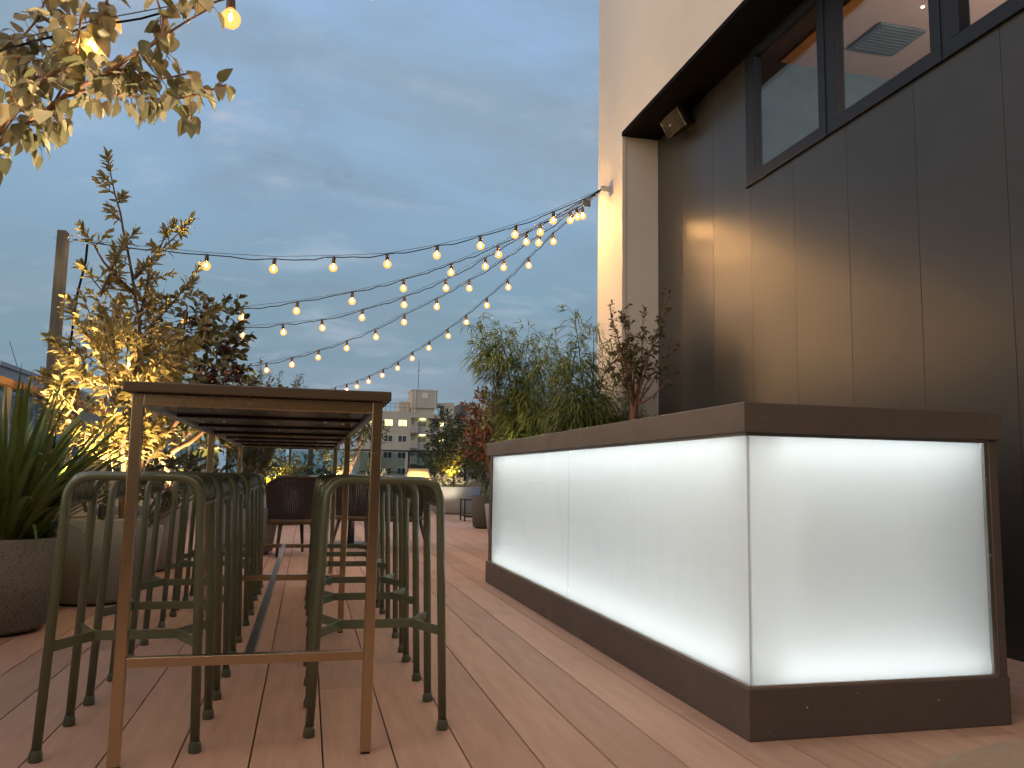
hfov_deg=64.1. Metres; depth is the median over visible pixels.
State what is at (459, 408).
apartment block
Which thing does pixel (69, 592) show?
planter
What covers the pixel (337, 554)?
bar stool
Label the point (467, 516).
side table
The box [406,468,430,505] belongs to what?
lamp
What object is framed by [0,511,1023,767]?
deck
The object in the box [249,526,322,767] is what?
channel
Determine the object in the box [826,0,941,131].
window
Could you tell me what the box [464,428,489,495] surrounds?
tall stem plant
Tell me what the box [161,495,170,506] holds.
garden spotlight
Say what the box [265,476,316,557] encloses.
woven chair
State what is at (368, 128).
sky
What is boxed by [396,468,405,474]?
window
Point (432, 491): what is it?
bar stool
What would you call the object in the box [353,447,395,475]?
spiky grass
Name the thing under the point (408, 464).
end railing
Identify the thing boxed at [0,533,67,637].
planter
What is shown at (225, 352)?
broadleaf shrub
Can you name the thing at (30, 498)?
strap leaf plant
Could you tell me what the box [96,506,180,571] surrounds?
planter
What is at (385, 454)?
window
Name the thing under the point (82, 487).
bar stool
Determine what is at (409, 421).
apartment building
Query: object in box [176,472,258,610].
bar stool
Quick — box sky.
[0,0,598,477]
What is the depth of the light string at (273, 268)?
7.15 m
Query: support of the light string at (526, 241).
hanging from the wall bracket
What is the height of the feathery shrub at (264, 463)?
1.536 m
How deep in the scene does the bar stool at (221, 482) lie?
2.94 m
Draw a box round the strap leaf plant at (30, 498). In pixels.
[0,363,177,554]
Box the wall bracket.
[582,180,612,206]
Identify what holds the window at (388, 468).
in the apartment building at (409, 421)
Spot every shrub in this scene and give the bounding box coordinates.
[27,146,222,517]
[128,288,287,503]
[218,356,306,508]
[419,406,486,486]
[457,382,522,475]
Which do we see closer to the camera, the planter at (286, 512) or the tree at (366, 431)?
the planter at (286, 512)
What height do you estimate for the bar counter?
1.053 m
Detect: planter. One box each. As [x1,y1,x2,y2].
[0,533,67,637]
[52,515,148,606]
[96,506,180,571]
[142,525,163,582]
[223,507,276,554]
[264,497,300,512]
[330,493,356,519]
[433,486,480,514]
[472,495,488,528]
[485,504,488,533]
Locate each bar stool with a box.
[27,471,216,763]
[83,471,232,705]
[128,472,243,655]
[158,472,254,627]
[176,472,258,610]
[189,472,263,595]
[303,475,420,685]
[303,475,447,738]
[304,474,379,609]
[306,474,390,625]
[306,475,402,652]
[317,474,368,550]
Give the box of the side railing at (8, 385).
[0,375,219,519]
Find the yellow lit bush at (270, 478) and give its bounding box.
[242,454,284,487]
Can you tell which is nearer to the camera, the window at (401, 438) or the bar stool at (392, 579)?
the bar stool at (392, 579)
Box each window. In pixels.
[383,435,392,441]
[383,452,391,458]
[383,467,391,474]
[384,419,392,425]
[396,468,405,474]
[397,452,405,458]
[398,419,406,426]
[398,435,406,441]
[747,0,826,183]
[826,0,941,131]
[947,0,1023,53]
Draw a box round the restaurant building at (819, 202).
[597,0,1023,661]
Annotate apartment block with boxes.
[454,403,496,468]
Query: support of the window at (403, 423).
in the apartment building at (409, 421)
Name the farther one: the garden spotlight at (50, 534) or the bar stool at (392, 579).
the garden spotlight at (50, 534)
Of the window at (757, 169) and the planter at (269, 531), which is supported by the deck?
the planter at (269, 531)
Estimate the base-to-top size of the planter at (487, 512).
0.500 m
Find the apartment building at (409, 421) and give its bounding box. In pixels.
[354,369,488,500]
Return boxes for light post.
[42,230,75,466]
[104,292,122,503]
[308,448,313,474]
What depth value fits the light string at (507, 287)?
10.16 m
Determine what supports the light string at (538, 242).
hanging from the wall bracket
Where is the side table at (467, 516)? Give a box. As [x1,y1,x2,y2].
[460,499,471,521]
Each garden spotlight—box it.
[42,522,57,537]
[98,503,106,519]
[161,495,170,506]
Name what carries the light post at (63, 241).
on the deck
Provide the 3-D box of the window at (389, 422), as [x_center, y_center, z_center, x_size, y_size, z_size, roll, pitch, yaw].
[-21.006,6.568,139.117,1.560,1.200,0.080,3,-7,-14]
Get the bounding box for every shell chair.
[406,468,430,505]
[468,470,489,494]
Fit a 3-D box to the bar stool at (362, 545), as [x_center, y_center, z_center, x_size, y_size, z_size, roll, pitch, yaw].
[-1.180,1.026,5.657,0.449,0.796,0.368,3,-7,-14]
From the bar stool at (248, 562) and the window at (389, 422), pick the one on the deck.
the bar stool at (248, 562)
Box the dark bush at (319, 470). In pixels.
[267,451,342,493]
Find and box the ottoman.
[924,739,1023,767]
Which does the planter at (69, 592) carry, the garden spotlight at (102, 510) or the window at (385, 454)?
the garden spotlight at (102, 510)
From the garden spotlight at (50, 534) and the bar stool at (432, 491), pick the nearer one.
the bar stool at (432, 491)
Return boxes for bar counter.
[485,402,1011,741]
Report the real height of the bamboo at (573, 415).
1.990 m
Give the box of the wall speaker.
[660,105,693,139]
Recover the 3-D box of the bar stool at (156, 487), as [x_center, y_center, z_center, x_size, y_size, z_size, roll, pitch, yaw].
[-1.445,0.799,3.697,0.449,0.796,0.368,3,-7,-14]
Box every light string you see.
[0,0,240,53]
[73,189,600,273]
[140,191,598,322]
[187,194,593,338]
[197,195,594,372]
[326,206,585,389]
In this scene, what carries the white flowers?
on the planter at (453, 496)
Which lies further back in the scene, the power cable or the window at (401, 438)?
the window at (401, 438)
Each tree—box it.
[0,0,235,185]
[313,421,389,474]
[605,287,682,419]
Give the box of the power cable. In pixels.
[52,244,88,450]
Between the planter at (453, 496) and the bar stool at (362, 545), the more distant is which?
the planter at (453, 496)
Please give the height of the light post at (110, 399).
2.530 m
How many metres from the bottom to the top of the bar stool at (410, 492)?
0.796 m
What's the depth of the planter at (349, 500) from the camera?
14.38 m
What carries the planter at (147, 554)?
on the deck
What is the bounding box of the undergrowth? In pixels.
[60,412,279,527]
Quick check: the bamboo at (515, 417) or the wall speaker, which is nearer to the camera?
the wall speaker
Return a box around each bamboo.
[458,312,571,467]
[525,304,665,435]
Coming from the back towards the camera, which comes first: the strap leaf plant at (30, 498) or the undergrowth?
the undergrowth
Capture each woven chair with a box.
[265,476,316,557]
[334,484,365,550]
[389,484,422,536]
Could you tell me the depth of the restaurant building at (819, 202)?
5.59 m
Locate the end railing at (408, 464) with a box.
[220,446,465,510]
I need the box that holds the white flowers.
[432,471,475,489]
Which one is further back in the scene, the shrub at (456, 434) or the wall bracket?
the shrub at (456, 434)
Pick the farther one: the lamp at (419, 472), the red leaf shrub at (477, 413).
the lamp at (419, 472)
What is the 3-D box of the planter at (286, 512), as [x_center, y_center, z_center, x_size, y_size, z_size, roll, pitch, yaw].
[-3.617,1.994,12.871,0.800,0.415,0.800,3,-7,-14]
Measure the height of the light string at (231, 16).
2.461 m
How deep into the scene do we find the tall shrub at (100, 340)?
5.14 m
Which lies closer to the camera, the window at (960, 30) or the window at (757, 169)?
the window at (960, 30)
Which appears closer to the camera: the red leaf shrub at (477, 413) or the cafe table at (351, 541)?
the cafe table at (351, 541)
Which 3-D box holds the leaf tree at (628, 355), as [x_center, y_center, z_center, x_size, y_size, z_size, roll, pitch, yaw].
[1.137,0.165,7.158,0.741,2.088,0.460,3,-7,-14]
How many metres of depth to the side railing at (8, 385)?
6.77 m
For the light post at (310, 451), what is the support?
on the deck
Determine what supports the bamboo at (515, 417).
on the planter at (487, 512)
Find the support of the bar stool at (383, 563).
on the deck
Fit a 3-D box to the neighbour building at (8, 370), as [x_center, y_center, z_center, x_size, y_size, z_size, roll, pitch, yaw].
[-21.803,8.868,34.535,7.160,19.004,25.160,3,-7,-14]
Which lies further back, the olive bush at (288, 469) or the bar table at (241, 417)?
the olive bush at (288, 469)
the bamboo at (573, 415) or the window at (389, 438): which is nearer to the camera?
the bamboo at (573, 415)
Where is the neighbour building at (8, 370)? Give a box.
[0,341,153,463]
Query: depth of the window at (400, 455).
139.04 m
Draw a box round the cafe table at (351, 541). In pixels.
[334,507,364,543]
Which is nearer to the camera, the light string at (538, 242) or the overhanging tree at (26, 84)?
the overhanging tree at (26, 84)
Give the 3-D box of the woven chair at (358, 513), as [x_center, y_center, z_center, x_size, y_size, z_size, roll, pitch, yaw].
[-1.686,1.403,8.924,0.549,0.774,0.555,0,-7,10]
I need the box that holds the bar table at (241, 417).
[106,381,391,767]
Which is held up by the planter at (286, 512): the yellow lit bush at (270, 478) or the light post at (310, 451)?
the yellow lit bush at (270, 478)
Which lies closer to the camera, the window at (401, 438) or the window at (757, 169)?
the window at (757, 169)
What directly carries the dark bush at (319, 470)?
on the planter
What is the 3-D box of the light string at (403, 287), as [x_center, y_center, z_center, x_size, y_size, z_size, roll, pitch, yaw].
[-1.460,-1.276,8.108,4.700,1.462,0.080,1,-6,0]
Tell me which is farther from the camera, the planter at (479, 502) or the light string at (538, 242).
the planter at (479, 502)
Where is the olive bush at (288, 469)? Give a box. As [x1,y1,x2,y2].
[263,447,312,488]
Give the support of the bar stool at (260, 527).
on the deck
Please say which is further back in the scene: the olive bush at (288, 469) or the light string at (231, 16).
the olive bush at (288, 469)
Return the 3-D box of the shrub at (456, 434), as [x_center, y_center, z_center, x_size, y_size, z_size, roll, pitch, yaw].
[-1.099,1.381,17.543,1.819,1.794,1.116,3,-7,-14]

